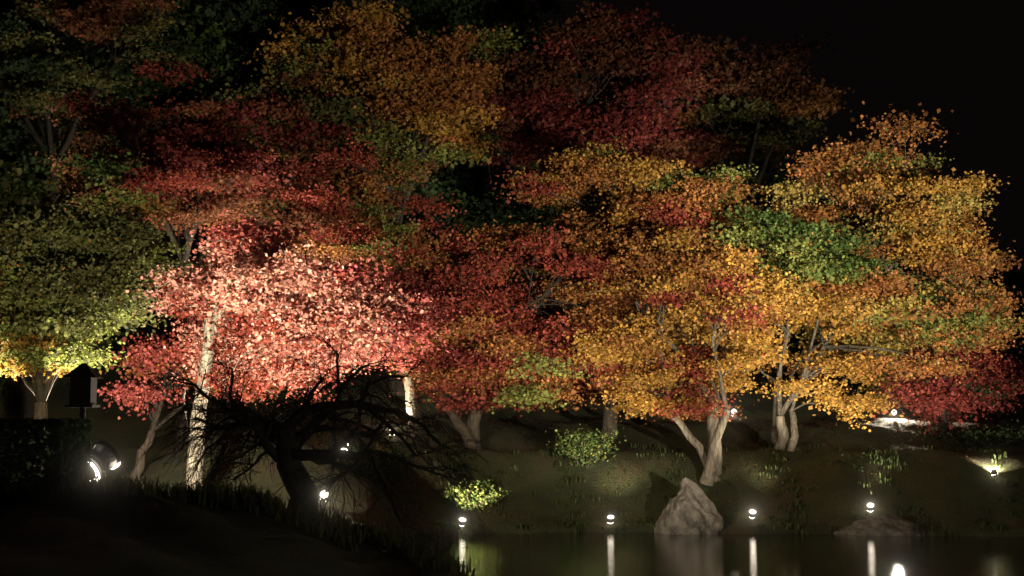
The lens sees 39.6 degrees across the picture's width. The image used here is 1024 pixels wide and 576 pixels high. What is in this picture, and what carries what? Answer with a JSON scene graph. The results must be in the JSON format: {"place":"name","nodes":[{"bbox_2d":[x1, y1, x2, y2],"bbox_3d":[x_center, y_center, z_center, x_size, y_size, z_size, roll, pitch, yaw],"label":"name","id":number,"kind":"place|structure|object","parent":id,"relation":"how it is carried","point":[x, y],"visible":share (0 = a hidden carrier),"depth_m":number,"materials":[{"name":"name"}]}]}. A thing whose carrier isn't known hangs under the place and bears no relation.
{"place":"outdoors","nodes":[
{"label":"outdoors","id":0,"kind":"place"},
{"bbox_2d":[0,314,1023,575],"bbox_3d":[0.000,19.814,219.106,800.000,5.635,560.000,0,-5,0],"label":"ground","id":1,"kind":"structure","parent":0,"point":[132,536],"depth_m":26.20,"materials":[{"name":"green plant"}]},
{"bbox_2d":[0,63,84,238],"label":"tree","id":2,"kind":"object","parent":1,"relation":"on","point":[22,181],"visible":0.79,"depth_m":35.67,"materials":[{"name":"green plant"}]},
{"bbox_2d":[0,417,94,494],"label":"hedge","id":3,"kind":"object","parent":1,"relation":"on","point":[67,442],"visible":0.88,"depth_m":12.56,"materials":[{"name":"green plant"}]},
{"bbox_2d":[0,327,134,416],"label":"maple tree","id":4,"kind":"object","parent":1,"relation":"on","point":[25,407],"visible":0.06,"depth_m":29.88,"materials":[{"name":"green plant"}]},
{"bbox_2d":[63,363,103,418],"bbox_3d":[-4.090,1.390,13.530,0.311,1.350,0.311,0,-5,0],"label":"post lantern","id":5,"kind":"object","parent":1,"relation":"on","point":[83,377],"visible":0.72,"depth_m":13.47,"materials":[{"name":"black wood"}]},
{"bbox_2d":[0,0,169,213],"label":"tree","id":6,"kind":"object","parent":1,"relation":"on","point":[35,147],"visible":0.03,"depth_m":43.81,"materials":[{"name":"green plant"}]},
{"bbox_2d":[0,145,200,474],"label":"green maple","id":7,"kind":"object","parent":1,"relation":"on","point":[67,279],"visible":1,"depth_m":22.29,"materials":[{"name":"green plant"}]},
{"bbox_2d":[86,441,119,480],"bbox_3d":[-4.048,1.881,13.902,0.326,0.769,0.401,-4,-6,34],"label":"spotlight","id":8,"kind":"object","parent":1,"relation":"on","point":[105,457],"visible":0.7,"depth_m":13.86,"materials":[{"name":"grey metal"}]},
{"bbox_2d":[0,0,214,217],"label":"tree","id":9,"kind":"object","parent":1,"relation":"on","point":[87,24],"visible":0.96,"depth_m":35.88,"materials":[{"name":"green plant"}]},
{"bbox_2d":[37,0,259,325],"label":"tree","id":10,"kind":"object","parent":1,"relation":"on","point":[187,8],"visible":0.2,"depth_m":38.40,"materials":[{"name":"green plant"}]},
{"bbox_2d":[35,88,296,453],"bbox_3d":[-6.614,-0.130,27.154,4.941,7.121,4.563,1,-5,-13],"label":"red maple","id":11,"kind":"object","parent":1,"relation":"on","point":[209,172],"visible":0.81,"depth_m":26.74,"materials":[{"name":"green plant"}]},
{"bbox_2d":[97,326,297,480],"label":"red maple","id":12,"kind":"object","parent":1,"relation":"on","point":[153,355],"visible":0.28,"depth_m":20.18,"materials":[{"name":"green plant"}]},
{"bbox_2d":[0,469,477,575],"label":"grass mound","id":13,"kind":"object","parent":1,"relation":"on","point":[93,488],"depth_m":12.11,"materials":[{"name":"green plant"}]},
{"bbox_2d":[134,0,383,225],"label":"tree","id":14,"kind":"object","parent":1,"relation":"on","point":[237,20],"visible":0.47,"depth_m":38.70,"materials":[{"name":"green plant"}]},
{"bbox_2d":[136,80,411,372],"bbox_3d":[-5.779,-1.357,34.366,6.893,7.753,4.938,0,-5,0],"label":"maple","id":15,"kind":"object","parent":1,"relation":"on","point":[310,125],"visible":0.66,"depth_m":33.45,"materials":[{"name":"red plant"}]},
{"bbox_2d":[126,206,460,486],"bbox_3d":[-2.947,0.958,18.527,4.594,4.124,3.836,0,-5,0],"label":"pink maple","id":16,"kind":"object","parent":1,"relation":"on","point":[253,304],"visible":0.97,"depth_m":18.06,"materials":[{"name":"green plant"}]},
{"bbox_2d":[132,320,500,570],"bbox_3d":[-1.786,1.712,12.965,3.129,2.845,2.308,3,-6,-27],"label":"bare tree","id":17,"kind":"object","parent":1,"relation":"on","point":[288,455],"visible":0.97,"depth_m":12.86,"materials":[{"name":"brown plant"}]},
{"bbox_2d":[319,491,328,500],"bbox_3d":[-2.625,2.984,19.852,0.138,0.315,0.156,0,-5,0],"label":"garden light","id":18,"kind":"object","parent":1,"relation":"on","point":[322,493],"visible":0.52,"depth_m":19.82,"materials":[{"name":"grey"}]},
{"bbox_2d":[189,151,483,274],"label":"tree","id":19,"kind":"object","parent":1,"relation":"on","point":[434,189],"visible":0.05,"depth_m":39.62,"materials":[{"name":"green plant"}]},
{"bbox_2d":[312,433,425,484],"bbox_3d":[-2.943,3.265,26.313,2.713,1.159,1.998,0,-5,0],"label":"shrub","id":20,"kind":"object","parent":1,"relation":"on","point":[373,468],"visible":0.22,"depth_m":26.17,"materials":[{"name":"green plant"}]},
{"bbox_2d":[251,132,493,435],"bbox_3d":[-3.258,-0.005,29.687,5.973,6.645,6.202,0,-5,0],"label":"maple","id":21,"kind":"object","parent":1,"relation":"on","point":[335,219],"visible":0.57,"depth_m":28.55,"materials":[{"name":"red plant"}]},
{"bbox_2d":[243,0,529,395],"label":"orange maple","id":22,"kind":"object","parent":1,"relation":"on","point":[414,90],"visible":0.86,"depth_m":34.38,"materials":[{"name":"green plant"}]},
{"bbox_2d":[458,518,465,527],"bbox_3d":[-0.873,4.154,24.719,0.140,0.314,0.153,0,-5,0],"label":"garden light","id":23,"kind":"object","parent":1,"relation":"on","point":[461,522],"visible":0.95,"depth_m":24.69,"materials":[{"name":"grey"}]},
{"bbox_2d":[435,477,514,512],"bbox_3d":[-0.628,3.760,25.725,1.440,0.700,1.005,-1,-5,15],"label":"shrub","id":24,"kind":"object","parent":1,"relation":"on","point":[478,497],"visible":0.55,"depth_m":25.62,"materials":[{"name":"green plant"}]},
{"bbox_2d":[375,0,589,272],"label":"tree","id":25,"kind":"object","parent":1,"relation":"on","point":[436,15],"visible":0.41,"depth_m":43.67,"materials":[{"name":"green plant"}]},
{"bbox_2d":[375,88,591,316],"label":"tree","id":26,"kind":"object","parent":1,"relation":"on","point":[487,208],"visible":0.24,"depth_m":40.60,"materials":[{"name":"green plant"}]},
{"bbox_2d":[374,216,686,449],"bbox_3d":[0.284,1.051,28.401,7.177,4.880,6.097,0,-5,0],"label":"red maple","id":27,"kind":"object","parent":1,"relation":"on","point":[500,348],"visible":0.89,"depth_m":27.49,"materials":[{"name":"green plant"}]},
{"bbox_2d":[545,424,625,467],"bbox_3d":[1.406,3.121,27.431,1.530,1.012,1.442,0,-5,0],"label":"shrub","id":28,"kind":"object","parent":1,"relation":"on","point":[576,449],"visible":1,"depth_m":27.23,"materials":[{"name":"green plant"}]},
{"bbox_2d":[464,0,745,400],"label":"red maple","id":29,"kind":"object","parent":1,"relation":"on","point":[558,104],"visible":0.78,"depth_m":34.21,"materials":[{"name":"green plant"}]},
{"bbox_2d":[606,515,613,525],"bbox_3d":[1.755,4.214,25.366,0.136,0.314,0.156,0,-5,0],"label":"garden light","id":30,"kind":"object","parent":1,"relation":"on","point":[610,520],"visible":0.98,"depth_m":25.35,"materials":[{"name":"grey"}]},
{"bbox_2d":[220,403,1023,529],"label":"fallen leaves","id":31,"kind":"object","parent":1,"relation":"on","point":[690,453],"visible":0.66,"depth_m":28.87,"materials":[{"name":"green plant"}]},
{"bbox_2d":[483,131,788,438],"bbox_3d":[2.637,0.145,29.836,6.091,6.469,6.150,3,-6,-29],"label":"tree","id":32,"kind":"object","parent":1,"relation":"on","point":[681,199],"visible":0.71,"depth_m":28.88,"materials":[{"name":"orange plant"}]},
{"bbox_2d":[654,477,723,534],"bbox_3d":[3.104,3.997,25.013,1.097,1.318,0.808,2,-6,-22],"label":"standing rock","id":33,"kind":"object","parent":1,"relation":"on","point":[690,508],"visible":0.78,"depth_m":24.78,"materials":[{"name":"grey stone"}]},
{"bbox_2d":[551,221,829,485],"bbox_3d":[3.439,1.249,27.126,5.422,5.016,5.410,0,-5,0],"label":"orange maple","id":34,"kind":"object","parent":1,"relation":"on","point":[698,318],"visible":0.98,"depth_m":26.21,"materials":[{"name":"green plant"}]},
{"bbox_2d":[568,102,850,325],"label":"tree","id":35,"kind":"object","parent":1,"relation":"on","point":[772,179],"visible":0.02,"depth_m":39.67,"materials":[{"name":"green plant"}]},
{"bbox_2d":[748,510,755,518],"bbox_3d":[4.291,4.124,25.424,0.138,0.316,0.159,0,-5,0],"label":"garden light","id":36,"kind":"object","parent":1,"relation":"on","point":[751,514],"visible":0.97,"depth_m":25.40,"materials":[{"name":"grey"}]},
{"bbox_2d":[654,29,854,391],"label":"maple","id":37,"kind":"object","parent":1,"relation":"on","point":[775,97],"visible":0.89,"depth_m":35.83,"materials":[{"name":"plant"}]},
{"bbox_2d":[692,101,1023,451],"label":"gold maple","id":38,"kind":"object","parent":1,"relation":"on","point":[926,303],"visible":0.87,"depth_m":27.01,"materials":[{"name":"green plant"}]},
{"bbox_2d":[866,503,873,512],"bbox_3d":[6.447,4.032,25.583,0.138,0.316,0.158,0,-5,0],"label":"garden light","id":39,"kind":"object","parent":1,"relation":"on","point":[870,507],"visible":0.98,"depth_m":25.56,"materials":[{"name":"grey"}]},
{"bbox_2d":[834,515,925,535],"bbox_3d":[6.512,4.260,24.896,1.816,0.589,1.237,3,-5,0],"label":"flat rock","id":40,"kind":"object","parent":1,"relation":"on","point":[888,525],"visible":0.59,"depth_m":24.61,"materials":[{"name":"grey stone"}]},
{"bbox_2d":[827,444,941,471],"bbox_3d":[7.385,3.394,27.269,2.677,0.796,1.717,4,-6,-35],"label":"shrub","id":41,"kind":"object","parent":1,"relation":"on","point":[857,459],"visible":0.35,"depth_m":27.06,"materials":[{"name":"green plant"}]},
{"bbox_2d":[843,338,1023,437],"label":"dark maple","id":42,"kind":"object","parent":1,"relation":"on","point":[989,385],"visible":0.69,"depth_m":27.94,"materials":[{"name":"red plant"}]},
{"bbox_2d":[875,377,995,438],"bbox_3d":[8.735,2.465,29.101,2.789,1.533,1.485,0,-5,0],"label":"shrub","id":43,"kind":"object","parent":1,"relation":"on","point":[934,418],"visible":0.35,"depth_m":28.83,"materials":[{"name":"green plant"}]},
{"bbox_2d":[887,246,1023,360],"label":"tree","id":44,"kind":"object","parent":1,"relation":"on","point":[1010,279],"visible":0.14,"depth_m":36.64,"materials":[{"name":"green plant"}]},
{"bbox_2d":[887,415,1023,450],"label":"shrub","id":45,"kind":"object","parent":1,"relation":"on","point":[998,440],"visible":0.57,"depth_m":28.15,"materials":[{"name":"green plant"}]},
{"bbox_2d":[990,468,997,476],"bbox_3d":[8.812,3.442,25.994,0.142,0.310,0.137,0,-5,0],"label":"spotlight","id":46,"kind":"object","parent":1,"relation":"on","point":[994,472],"visible":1,"depth_m":25.96,"materials":[{"name":"grey"}]},
{"bbox_2d":[0,0,1023,324],"label":"sky","id":47,"kind":"structure","parent":0,"point":[966,57],"materials":[{"name":"black"}]},
{"bbox_2d":[338,442,1023,535],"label":"bank grass","id":48,"kind":"structure","parent":0,"point":[789,523],"depth_m":25.95,"materials":[{"name":"green plant"}]},
{"bbox_2d":[410,532,1023,575],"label":"pond water","id":49,"kind":"structure","parent":0,"point":[593,554],"depth_m":21.03,"materials":[{"name":"black liquid"}]}
]}

